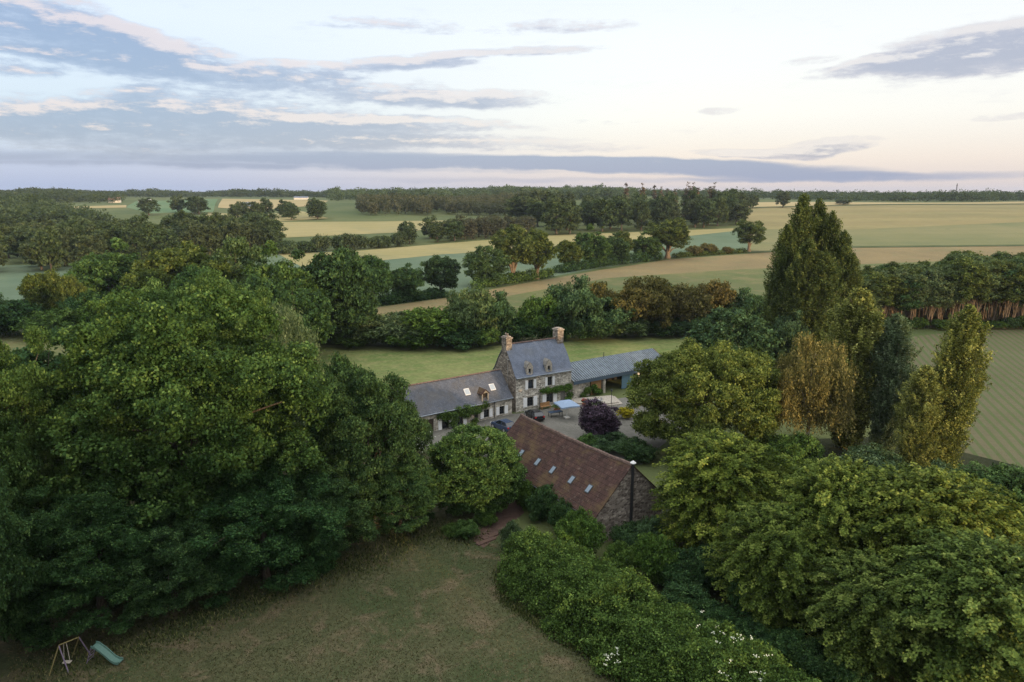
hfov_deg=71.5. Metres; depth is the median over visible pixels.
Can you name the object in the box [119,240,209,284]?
field oak
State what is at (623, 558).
shrub
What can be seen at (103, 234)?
woodland tree
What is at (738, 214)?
estate tree
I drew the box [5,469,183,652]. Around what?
oak tree
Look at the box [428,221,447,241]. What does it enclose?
hedge tree
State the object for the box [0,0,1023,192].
sky
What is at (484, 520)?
shrub
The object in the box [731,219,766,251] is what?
hedgerow tree
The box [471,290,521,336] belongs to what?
scrub bush
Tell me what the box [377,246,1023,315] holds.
stubble field
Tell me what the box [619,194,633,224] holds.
estate tree
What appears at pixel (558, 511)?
shrub
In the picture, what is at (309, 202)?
parkland tree
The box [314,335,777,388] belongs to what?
meadow
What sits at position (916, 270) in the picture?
copse tree
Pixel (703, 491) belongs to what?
chestnut tree
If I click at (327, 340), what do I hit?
scrub bush
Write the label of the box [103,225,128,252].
woodland tree
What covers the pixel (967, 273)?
copse tree
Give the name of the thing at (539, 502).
shrub
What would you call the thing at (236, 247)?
field oak
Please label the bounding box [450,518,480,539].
shrub
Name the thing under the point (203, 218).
woodland tree
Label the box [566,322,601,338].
scrub bush
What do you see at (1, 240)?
woodland tree
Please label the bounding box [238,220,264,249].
woodland tree
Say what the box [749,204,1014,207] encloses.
ridge verge
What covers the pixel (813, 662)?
undergrowth shrub
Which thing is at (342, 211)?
ground
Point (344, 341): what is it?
scrub bush
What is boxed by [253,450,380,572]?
ash tree
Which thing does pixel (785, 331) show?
tree
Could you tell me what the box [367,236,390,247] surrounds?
hedge tree
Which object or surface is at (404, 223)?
hedge tree
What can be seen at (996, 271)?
copse tree
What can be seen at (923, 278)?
copse tree
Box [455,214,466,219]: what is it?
plantation tree
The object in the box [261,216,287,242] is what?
woodland tree
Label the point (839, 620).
beech tree
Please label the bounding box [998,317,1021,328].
undergrowth shrub
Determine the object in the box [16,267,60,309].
willow tree
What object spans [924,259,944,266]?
copse tree
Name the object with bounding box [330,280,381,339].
field oak
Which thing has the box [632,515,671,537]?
shrub
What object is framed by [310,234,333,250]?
hedge tree
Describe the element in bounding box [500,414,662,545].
tiled barn
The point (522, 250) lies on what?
hedgerow tree
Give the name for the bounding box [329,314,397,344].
scrub bush
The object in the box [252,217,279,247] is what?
woodland tree
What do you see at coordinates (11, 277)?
wheat field
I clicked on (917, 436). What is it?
poplar tree
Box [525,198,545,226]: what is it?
estate tree
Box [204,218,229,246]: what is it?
woodland tree
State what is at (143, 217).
woodland tree
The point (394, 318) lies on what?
scrub bush
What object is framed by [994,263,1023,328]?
copse tree
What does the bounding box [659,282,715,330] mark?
willow thicket
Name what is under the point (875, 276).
copse tree
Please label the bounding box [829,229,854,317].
lombardy poplar
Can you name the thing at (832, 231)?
lombardy poplar
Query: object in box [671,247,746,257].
hedge
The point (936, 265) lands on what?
copse tree
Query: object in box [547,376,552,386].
window
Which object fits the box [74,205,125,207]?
tan glimpse field
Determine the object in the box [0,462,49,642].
oak tree
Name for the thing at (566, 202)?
estate tree
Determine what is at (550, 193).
estate tree
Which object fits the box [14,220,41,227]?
woodland tree
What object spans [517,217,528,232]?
plantation tree
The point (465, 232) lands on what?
plantation tree
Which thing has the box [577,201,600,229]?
estate tree
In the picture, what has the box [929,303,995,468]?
poplar tree
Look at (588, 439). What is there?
shrub
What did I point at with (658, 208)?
estate tree
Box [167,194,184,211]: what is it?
parkland tree
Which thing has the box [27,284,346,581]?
oak tree
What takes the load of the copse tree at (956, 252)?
on the ground at (342, 211)
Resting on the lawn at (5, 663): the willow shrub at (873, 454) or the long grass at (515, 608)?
the long grass at (515, 608)
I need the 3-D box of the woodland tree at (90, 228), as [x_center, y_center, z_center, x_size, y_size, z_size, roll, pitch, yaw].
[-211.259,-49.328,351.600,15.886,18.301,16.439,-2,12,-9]
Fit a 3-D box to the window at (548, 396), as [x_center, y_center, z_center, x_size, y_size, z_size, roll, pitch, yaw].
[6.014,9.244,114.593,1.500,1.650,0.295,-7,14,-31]
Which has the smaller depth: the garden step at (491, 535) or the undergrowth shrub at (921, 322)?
the garden step at (491, 535)
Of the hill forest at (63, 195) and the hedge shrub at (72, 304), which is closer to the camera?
the hedge shrub at (72, 304)
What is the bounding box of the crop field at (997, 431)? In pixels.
[883,328,1023,466]
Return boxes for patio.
[474,500,523,547]
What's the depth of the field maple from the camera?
124.22 m
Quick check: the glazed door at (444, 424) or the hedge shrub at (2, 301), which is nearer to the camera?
the glazed door at (444, 424)
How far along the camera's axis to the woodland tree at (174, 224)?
402.14 m
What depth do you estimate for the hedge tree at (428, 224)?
455.00 m
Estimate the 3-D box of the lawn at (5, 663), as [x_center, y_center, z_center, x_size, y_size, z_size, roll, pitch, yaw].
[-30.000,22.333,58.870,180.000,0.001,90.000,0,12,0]
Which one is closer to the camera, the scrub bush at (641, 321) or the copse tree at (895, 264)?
the scrub bush at (641, 321)
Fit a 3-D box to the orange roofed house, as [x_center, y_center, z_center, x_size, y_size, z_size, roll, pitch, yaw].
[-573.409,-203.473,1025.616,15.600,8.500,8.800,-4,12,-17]
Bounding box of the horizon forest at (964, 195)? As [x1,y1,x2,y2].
[606,186,1023,201]
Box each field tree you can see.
[748,194,759,207]
[775,191,790,207]
[834,199,851,203]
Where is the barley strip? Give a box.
[279,228,734,265]
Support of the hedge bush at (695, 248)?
on the wheat field at (11, 277)
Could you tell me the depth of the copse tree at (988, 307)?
183.56 m
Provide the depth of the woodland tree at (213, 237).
360.25 m
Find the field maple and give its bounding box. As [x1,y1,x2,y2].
[681,305,781,362]
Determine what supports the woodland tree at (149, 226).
on the ground at (342, 211)
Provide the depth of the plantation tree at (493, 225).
459.53 m
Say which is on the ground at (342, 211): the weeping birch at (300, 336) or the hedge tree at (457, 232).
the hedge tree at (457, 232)
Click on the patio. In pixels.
(514, 511)
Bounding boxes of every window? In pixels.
[483,409,489,418]
[499,406,503,414]
[527,380,533,389]
[527,397,532,407]
[546,393,553,402]
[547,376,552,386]
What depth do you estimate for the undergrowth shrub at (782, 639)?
51.25 m
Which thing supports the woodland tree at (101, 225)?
on the ground at (342, 211)
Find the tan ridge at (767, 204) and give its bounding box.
[749,201,1023,206]
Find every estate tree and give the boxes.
[501,195,528,216]
[507,191,525,206]
[516,195,541,216]
[524,188,547,202]
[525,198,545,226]
[540,195,561,229]
[540,199,572,233]
[541,189,561,199]
[558,191,575,202]
[558,198,583,229]
[558,204,582,233]
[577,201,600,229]
[578,195,594,218]
[585,196,619,231]
[605,198,623,228]
[611,195,635,230]
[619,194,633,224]
[628,197,653,227]
[630,192,646,209]
[630,198,652,229]
[650,193,674,225]
[652,199,666,218]
[653,197,682,224]
[662,191,673,199]
[666,193,679,216]
[679,186,697,218]
[679,198,710,226]
[683,191,708,217]
[689,198,720,227]
[706,198,724,224]
[709,189,720,216]
[711,195,730,225]
[719,191,739,221]
[727,199,749,224]
[728,188,741,212]
[735,192,753,216]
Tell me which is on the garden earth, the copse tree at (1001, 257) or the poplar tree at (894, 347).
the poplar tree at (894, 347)
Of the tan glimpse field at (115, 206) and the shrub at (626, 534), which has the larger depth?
the tan glimpse field at (115, 206)
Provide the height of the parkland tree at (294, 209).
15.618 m
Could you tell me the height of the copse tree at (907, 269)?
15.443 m
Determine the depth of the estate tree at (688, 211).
531.93 m
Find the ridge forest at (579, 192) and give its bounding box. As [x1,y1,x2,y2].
[323,183,637,200]
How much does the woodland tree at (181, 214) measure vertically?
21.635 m
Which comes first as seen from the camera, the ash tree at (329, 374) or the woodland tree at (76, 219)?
the ash tree at (329, 374)
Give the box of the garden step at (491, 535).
[482,531,499,539]
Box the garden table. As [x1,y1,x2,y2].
[548,410,562,415]
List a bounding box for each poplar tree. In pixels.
[819,287,886,449]
[861,312,923,455]
[892,365,948,467]
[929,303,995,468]
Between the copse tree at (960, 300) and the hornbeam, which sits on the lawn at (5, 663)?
the hornbeam
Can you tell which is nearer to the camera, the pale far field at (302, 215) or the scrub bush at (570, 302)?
the scrub bush at (570, 302)
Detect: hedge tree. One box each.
[275,239,296,253]
[295,240,316,252]
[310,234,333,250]
[331,235,348,248]
[339,233,358,249]
[353,234,368,248]
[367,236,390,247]
[373,235,392,247]
[390,231,408,246]
[397,221,411,241]
[398,223,418,243]
[417,215,439,238]
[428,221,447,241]
[441,218,457,234]
[444,221,464,240]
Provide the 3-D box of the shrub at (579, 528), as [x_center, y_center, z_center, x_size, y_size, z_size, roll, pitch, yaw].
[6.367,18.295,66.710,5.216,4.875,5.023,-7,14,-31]
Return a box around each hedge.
[376,287,446,305]
[468,266,556,288]
[496,524,822,681]
[552,252,663,272]
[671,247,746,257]
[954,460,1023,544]
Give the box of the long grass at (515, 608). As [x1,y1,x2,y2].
[1,517,626,681]
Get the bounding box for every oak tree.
[0,324,113,557]
[0,325,107,466]
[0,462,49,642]
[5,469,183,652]
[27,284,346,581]
[119,268,294,472]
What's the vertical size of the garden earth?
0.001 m
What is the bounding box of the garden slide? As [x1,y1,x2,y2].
[86,641,123,664]
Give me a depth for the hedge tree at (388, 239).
408.30 m
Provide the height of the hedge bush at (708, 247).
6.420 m
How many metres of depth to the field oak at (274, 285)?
124.41 m
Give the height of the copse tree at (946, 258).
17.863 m
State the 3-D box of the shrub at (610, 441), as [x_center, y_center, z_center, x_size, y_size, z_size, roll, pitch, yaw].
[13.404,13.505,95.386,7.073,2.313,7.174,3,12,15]
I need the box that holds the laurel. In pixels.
[322,350,370,442]
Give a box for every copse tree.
[857,278,886,308]
[862,264,879,271]
[862,270,899,313]
[870,265,884,271]
[871,276,902,317]
[875,263,896,313]
[877,268,907,316]
[884,264,908,313]
[884,272,915,315]
[887,261,908,267]
[891,279,928,313]
[898,265,927,317]
[899,273,931,328]
[905,260,926,315]
[908,265,929,317]
[909,264,943,316]
[920,263,942,317]
[920,269,958,326]
[920,273,948,326]
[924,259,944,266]
[929,276,964,318]
[932,249,964,264]
[939,300,953,319]
[940,263,972,318]
[942,255,993,315]
[944,253,960,318]
[946,256,958,318]
[956,252,988,302]
[961,261,993,304]
[962,250,982,301]
[968,260,1006,314]
[971,255,995,302]
[978,258,997,318]
[984,257,1004,317]
[986,261,1006,320]
[989,259,1017,319]
[991,250,1023,308]
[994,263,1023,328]
[995,259,1019,320]
[997,256,1006,318]
[1000,260,1005,318]
[1000,268,1023,316]
[1008,255,1023,316]
[1011,262,1023,316]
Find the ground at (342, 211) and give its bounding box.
[2,195,1023,556]
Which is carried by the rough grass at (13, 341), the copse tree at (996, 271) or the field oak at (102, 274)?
the field oak at (102, 274)
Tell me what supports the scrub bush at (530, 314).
on the green pasture
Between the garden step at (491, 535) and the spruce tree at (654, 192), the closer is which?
the garden step at (491, 535)
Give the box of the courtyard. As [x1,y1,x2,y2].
[422,393,680,464]
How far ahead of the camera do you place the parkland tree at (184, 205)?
706.87 m
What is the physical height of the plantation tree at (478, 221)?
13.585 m
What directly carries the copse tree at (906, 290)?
on the ground at (342, 211)
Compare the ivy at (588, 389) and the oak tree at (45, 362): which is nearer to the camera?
the oak tree at (45, 362)
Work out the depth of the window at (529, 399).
112.79 m
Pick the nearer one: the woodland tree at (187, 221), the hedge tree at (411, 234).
the woodland tree at (187, 221)
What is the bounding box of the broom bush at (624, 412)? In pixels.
[616,406,634,417]
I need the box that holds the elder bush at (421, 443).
[409,418,435,455]
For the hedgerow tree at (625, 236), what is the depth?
337.10 m
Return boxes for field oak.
[64,237,141,297]
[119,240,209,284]
[119,266,175,297]
[169,262,228,294]
[191,256,244,284]
[200,235,271,278]
[227,272,294,316]
[234,297,309,349]
[241,240,325,312]
[271,248,341,295]
[279,279,336,343]
[309,244,378,344]
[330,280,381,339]
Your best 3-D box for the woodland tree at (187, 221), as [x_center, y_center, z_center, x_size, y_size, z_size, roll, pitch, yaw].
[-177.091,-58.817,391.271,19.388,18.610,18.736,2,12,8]
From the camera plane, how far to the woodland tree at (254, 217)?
396.25 m
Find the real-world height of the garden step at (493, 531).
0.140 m
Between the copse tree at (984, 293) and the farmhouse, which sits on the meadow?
the farmhouse
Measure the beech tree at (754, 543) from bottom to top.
9.912 m
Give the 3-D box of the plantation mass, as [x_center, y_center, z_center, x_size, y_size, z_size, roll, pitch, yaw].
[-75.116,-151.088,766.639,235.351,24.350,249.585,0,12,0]
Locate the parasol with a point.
(564, 404)
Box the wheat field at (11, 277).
[0,231,752,303]
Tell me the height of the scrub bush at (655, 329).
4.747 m
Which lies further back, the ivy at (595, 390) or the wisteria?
the ivy at (595, 390)
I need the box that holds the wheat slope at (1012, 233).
[747,222,1023,250]
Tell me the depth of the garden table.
109.57 m
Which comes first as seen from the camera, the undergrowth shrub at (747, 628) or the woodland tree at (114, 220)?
the undergrowth shrub at (747, 628)
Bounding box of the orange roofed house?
[108,197,120,202]
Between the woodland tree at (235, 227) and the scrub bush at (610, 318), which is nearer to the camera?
the scrub bush at (610, 318)
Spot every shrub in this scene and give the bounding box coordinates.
[0,292,14,307]
[0,299,45,335]
[8,306,77,335]
[54,290,101,330]
[71,295,128,329]
[442,522,457,537]
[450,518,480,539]
[472,509,498,526]
[498,519,522,550]
[515,479,535,508]
[523,482,558,521]
[547,496,575,533]
[552,505,607,555]
[577,432,597,446]
[589,431,627,452]
[601,540,640,571]
[608,520,641,549]
[615,436,660,462]
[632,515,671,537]
[633,532,680,586]
[656,546,707,595]
[660,579,711,613]
[677,543,725,590]
[689,597,739,625]
[725,570,774,619]
[731,613,775,641]
[741,322,779,359]
[754,626,812,669]
[764,430,824,478]
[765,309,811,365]
[785,635,842,681]
[817,649,877,681]
[832,442,918,477]
[903,318,916,328]
[908,316,929,328]
[921,458,952,475]
[929,319,951,329]
[985,320,1010,328]
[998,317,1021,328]
[1015,315,1023,328]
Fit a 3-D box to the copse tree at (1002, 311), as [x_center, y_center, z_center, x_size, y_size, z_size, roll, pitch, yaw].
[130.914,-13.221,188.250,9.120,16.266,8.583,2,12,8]
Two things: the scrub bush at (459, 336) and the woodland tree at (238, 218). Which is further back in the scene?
the woodland tree at (238, 218)
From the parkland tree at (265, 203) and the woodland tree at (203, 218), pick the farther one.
the parkland tree at (265, 203)
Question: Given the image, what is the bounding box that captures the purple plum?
[578,397,621,435]
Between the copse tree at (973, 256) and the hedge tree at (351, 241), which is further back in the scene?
the hedge tree at (351, 241)
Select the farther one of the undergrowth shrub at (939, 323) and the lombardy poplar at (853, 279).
the undergrowth shrub at (939, 323)
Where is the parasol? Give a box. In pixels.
[554,399,579,418]
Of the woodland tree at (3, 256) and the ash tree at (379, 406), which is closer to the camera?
the ash tree at (379, 406)
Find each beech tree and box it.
[699,499,842,633]
[765,451,916,565]
[786,543,940,681]
[830,460,1023,629]
[857,527,1023,681]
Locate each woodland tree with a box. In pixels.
[0,222,19,257]
[0,231,8,259]
[0,242,9,265]
[4,225,37,257]
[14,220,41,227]
[17,236,60,269]
[20,228,45,260]
[23,223,52,231]
[29,225,71,270]
[44,225,79,265]
[46,219,58,225]
[54,220,85,258]
[64,215,88,230]
[71,233,107,262]
[76,223,96,235]
[82,220,113,233]
[89,227,124,255]
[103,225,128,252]
[108,218,127,227]
[113,219,144,246]
[118,223,152,259]
[126,212,148,228]
[137,221,172,257]
[147,228,181,251]
[159,224,177,232]
[160,213,180,227]
[165,219,179,228]
[175,209,198,225]
[177,217,198,227]
[178,221,208,254]
[194,223,225,255]
[197,212,217,224]
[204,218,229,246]
[211,212,226,220]
[221,219,250,248]
[222,215,247,224]
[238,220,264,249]
[246,212,264,243]
[248,212,268,222]
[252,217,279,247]
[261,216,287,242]
[265,211,285,237]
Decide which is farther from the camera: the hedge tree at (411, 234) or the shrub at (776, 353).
the hedge tree at (411, 234)
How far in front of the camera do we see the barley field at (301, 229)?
531.71 m
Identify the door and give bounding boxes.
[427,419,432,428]
[442,419,447,428]
[560,391,564,399]
[621,374,632,388]
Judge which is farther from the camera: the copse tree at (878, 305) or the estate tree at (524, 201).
the estate tree at (524, 201)
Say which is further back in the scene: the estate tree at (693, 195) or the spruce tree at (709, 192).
the spruce tree at (709, 192)
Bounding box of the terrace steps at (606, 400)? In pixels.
[572,395,622,405]
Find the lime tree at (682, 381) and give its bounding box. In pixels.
[623,337,794,458]
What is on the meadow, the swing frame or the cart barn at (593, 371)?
the cart barn at (593, 371)
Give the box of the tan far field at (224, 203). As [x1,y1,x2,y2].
[218,199,326,208]
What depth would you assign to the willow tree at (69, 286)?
173.56 m
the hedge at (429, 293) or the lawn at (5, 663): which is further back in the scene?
the hedge at (429, 293)
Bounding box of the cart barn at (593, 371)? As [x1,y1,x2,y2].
[570,348,659,397]
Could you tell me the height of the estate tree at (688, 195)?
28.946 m
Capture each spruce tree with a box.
[651,185,656,198]
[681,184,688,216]
[707,186,712,197]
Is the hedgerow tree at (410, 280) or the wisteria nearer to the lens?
the wisteria
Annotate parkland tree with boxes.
[134,197,160,214]
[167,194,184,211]
[182,197,204,212]
[187,196,210,213]
[227,204,245,217]
[235,201,248,212]
[246,201,264,213]
[260,198,274,213]
[273,199,295,214]
[281,201,299,219]
[304,199,325,216]
[306,197,327,218]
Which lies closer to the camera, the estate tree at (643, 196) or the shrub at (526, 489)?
the shrub at (526, 489)
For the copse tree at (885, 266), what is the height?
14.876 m
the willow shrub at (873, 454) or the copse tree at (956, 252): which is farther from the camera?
the copse tree at (956, 252)
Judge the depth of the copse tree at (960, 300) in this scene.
176.58 m
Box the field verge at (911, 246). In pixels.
[749,244,1023,252]
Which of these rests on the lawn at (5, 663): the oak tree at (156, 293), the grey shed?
the oak tree at (156, 293)
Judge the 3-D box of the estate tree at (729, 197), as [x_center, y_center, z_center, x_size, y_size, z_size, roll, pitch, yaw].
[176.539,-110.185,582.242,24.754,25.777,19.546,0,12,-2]
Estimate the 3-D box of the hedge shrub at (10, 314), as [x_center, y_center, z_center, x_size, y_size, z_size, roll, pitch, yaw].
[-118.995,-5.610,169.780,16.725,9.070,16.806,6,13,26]
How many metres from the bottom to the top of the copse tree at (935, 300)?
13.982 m
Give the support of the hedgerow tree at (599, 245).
on the ground at (342, 211)
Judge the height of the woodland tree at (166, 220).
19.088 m
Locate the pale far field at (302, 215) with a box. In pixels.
[206,211,325,220]
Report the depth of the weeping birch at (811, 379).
89.06 m
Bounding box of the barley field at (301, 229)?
[281,220,445,236]
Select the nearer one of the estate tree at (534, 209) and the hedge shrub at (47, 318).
the hedge shrub at (47, 318)
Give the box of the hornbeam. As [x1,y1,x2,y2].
[425,422,527,515]
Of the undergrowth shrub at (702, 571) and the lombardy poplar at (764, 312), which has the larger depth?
the lombardy poplar at (764, 312)
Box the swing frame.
[49,637,90,675]
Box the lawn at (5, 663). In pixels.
[0,440,718,681]
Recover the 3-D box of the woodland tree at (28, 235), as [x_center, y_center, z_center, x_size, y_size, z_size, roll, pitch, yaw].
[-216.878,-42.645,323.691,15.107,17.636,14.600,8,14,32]
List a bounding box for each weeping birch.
[258,299,324,440]
[768,330,860,440]
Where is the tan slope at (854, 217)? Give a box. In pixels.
[744,203,1023,229]
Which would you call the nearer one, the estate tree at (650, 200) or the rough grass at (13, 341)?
the rough grass at (13, 341)
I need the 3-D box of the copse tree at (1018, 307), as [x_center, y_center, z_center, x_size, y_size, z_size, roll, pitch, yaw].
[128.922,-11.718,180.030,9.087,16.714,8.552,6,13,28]
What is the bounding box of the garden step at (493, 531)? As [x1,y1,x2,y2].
[487,526,504,533]
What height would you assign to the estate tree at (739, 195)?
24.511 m
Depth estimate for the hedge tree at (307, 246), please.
383.53 m
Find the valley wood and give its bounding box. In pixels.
[0,192,113,226]
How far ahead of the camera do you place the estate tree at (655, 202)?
531.79 m
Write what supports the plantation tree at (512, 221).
on the ground at (342, 211)
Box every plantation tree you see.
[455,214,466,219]
[462,219,468,238]
[465,218,479,238]
[473,216,482,236]
[479,216,490,238]
[487,218,497,236]
[496,217,506,231]
[504,216,513,229]
[507,218,518,229]
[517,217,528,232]
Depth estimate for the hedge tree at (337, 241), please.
394.67 m
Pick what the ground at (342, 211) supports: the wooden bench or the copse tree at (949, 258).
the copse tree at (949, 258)
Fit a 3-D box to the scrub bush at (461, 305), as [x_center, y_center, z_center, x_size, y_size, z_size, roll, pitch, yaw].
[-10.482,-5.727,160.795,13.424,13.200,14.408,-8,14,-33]
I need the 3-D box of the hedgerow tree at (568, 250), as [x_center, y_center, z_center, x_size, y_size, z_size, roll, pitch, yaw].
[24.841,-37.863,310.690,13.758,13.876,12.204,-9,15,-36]
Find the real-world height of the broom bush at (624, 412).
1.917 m
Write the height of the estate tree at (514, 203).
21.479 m
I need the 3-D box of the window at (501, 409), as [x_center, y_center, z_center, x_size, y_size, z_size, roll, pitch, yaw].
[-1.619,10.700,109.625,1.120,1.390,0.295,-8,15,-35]
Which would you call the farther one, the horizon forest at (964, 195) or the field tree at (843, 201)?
the horizon forest at (964, 195)
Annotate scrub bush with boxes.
[324,331,333,341]
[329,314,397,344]
[331,335,375,347]
[358,311,431,345]
[384,330,440,349]
[397,305,465,346]
[434,324,490,349]
[445,286,497,331]
[464,326,500,346]
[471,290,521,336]
[496,317,540,342]
[516,293,560,339]
[537,320,570,339]
[538,274,604,338]
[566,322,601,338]
[573,296,636,338]
[601,316,649,337]
[644,317,686,336]
[660,314,713,333]
[707,308,741,330]
[724,286,767,320]
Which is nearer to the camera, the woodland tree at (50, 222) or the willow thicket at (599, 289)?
the willow thicket at (599, 289)
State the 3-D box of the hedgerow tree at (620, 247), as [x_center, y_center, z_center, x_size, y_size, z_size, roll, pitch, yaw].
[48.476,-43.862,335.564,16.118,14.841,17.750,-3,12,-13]
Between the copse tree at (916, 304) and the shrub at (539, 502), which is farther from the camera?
the copse tree at (916, 304)
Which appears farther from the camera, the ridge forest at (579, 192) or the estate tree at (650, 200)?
the ridge forest at (579, 192)
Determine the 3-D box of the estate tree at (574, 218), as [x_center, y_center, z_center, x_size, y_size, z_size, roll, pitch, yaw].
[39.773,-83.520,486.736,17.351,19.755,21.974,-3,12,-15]
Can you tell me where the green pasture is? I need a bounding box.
[387,261,1023,349]
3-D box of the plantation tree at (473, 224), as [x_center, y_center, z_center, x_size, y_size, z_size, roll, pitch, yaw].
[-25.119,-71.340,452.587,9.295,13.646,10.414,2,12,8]
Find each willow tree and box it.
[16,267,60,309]
[45,271,87,307]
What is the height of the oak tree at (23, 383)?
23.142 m
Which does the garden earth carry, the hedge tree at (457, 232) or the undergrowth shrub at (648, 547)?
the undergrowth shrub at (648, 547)
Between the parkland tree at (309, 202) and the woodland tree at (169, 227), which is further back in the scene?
the parkland tree at (309, 202)
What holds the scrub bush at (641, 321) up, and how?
on the ground at (342, 211)
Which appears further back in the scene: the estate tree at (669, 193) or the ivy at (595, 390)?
the estate tree at (669, 193)
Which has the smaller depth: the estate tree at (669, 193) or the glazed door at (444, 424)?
the glazed door at (444, 424)
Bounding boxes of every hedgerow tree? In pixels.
[353,254,394,294]
[389,262,425,295]
[419,254,461,289]
[461,244,512,280]
[488,224,535,279]
[524,227,559,278]
[556,239,583,265]
[572,224,612,263]
[606,232,631,259]
[614,230,635,253]
[630,230,662,254]
[644,217,691,258]
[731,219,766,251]
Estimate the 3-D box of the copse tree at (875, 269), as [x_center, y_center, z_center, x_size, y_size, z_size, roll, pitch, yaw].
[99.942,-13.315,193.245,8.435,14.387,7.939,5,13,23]
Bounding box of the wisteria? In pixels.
[436,400,489,427]
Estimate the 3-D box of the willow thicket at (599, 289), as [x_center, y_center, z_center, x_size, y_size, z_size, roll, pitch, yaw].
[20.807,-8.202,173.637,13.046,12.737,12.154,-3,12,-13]
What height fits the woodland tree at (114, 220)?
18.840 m
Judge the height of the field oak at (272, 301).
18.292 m
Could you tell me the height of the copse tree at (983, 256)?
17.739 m
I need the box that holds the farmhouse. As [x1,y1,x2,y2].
[493,327,573,412]
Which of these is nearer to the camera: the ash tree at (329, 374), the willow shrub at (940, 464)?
the willow shrub at (940, 464)
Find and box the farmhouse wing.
[390,369,513,430]
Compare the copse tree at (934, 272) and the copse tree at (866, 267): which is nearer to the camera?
the copse tree at (934, 272)
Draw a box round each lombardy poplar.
[760,280,777,325]
[763,223,798,357]
[777,238,828,338]
[787,193,821,312]
[799,251,846,362]
[809,197,828,259]
[814,210,845,284]
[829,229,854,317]
[833,253,865,344]
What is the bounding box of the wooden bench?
[540,401,550,409]
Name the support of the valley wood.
on the ground at (342, 211)
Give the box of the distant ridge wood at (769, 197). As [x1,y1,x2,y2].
[86,190,1023,197]
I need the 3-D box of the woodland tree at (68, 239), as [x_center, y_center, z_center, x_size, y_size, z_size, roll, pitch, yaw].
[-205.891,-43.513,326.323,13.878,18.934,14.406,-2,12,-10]
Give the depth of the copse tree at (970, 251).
192.96 m
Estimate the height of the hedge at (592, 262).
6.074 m
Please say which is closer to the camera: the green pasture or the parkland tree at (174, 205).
the green pasture
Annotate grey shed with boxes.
[294,196,308,199]
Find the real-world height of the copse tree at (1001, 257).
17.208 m
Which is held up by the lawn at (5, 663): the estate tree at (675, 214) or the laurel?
the laurel
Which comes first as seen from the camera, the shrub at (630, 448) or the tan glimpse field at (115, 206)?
the shrub at (630, 448)
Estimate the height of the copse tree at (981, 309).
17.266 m
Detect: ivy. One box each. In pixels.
[580,386,591,397]
[590,384,602,393]
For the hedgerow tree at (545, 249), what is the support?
on the ground at (342, 211)
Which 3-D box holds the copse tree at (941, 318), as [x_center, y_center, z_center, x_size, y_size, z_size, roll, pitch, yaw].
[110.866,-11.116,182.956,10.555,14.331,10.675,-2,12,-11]
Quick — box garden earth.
[639,437,1023,681]
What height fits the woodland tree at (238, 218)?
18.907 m
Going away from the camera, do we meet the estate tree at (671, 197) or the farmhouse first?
the farmhouse
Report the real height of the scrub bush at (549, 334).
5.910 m
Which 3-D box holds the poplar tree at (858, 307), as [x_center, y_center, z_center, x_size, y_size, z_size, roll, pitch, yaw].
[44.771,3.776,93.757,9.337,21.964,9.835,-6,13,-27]
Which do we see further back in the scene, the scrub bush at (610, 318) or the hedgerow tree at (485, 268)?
the hedgerow tree at (485, 268)
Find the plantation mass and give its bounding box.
[355,190,541,215]
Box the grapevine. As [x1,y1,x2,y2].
[538,383,573,400]
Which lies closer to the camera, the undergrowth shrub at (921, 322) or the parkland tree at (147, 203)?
the undergrowth shrub at (921, 322)
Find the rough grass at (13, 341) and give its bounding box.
[0,328,307,360]
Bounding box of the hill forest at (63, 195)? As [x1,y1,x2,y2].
[0,187,350,202]
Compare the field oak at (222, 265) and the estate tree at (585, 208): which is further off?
the estate tree at (585, 208)
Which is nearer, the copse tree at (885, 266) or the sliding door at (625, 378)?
the sliding door at (625, 378)
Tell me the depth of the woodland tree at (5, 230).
356.24 m
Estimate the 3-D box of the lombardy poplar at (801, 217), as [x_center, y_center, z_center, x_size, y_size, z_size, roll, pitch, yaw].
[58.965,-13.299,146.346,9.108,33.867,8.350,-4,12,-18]
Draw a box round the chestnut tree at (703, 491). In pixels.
[648,428,796,552]
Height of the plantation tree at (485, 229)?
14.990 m
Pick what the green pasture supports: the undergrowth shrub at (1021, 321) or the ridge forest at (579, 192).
the undergrowth shrub at (1021, 321)
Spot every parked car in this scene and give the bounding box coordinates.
[490,418,513,432]
[524,408,544,420]
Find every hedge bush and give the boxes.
[684,245,703,254]
[700,242,718,252]
[721,247,733,252]
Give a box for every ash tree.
[102,515,237,619]
[179,460,349,608]
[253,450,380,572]
[261,358,339,460]
[307,366,429,521]
[364,454,443,535]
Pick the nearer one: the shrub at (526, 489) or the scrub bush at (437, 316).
the shrub at (526, 489)
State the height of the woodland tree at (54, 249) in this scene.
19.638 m
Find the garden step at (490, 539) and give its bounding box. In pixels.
[476,536,495,545]
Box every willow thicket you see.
[588,281,618,310]
[609,275,676,335]
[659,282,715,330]
[697,278,738,317]
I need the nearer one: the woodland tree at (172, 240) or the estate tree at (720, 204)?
the woodland tree at (172, 240)
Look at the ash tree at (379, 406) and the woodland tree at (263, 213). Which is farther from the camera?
the woodland tree at (263, 213)
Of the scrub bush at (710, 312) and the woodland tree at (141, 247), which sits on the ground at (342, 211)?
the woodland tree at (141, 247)
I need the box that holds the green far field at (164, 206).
[126,199,217,212]

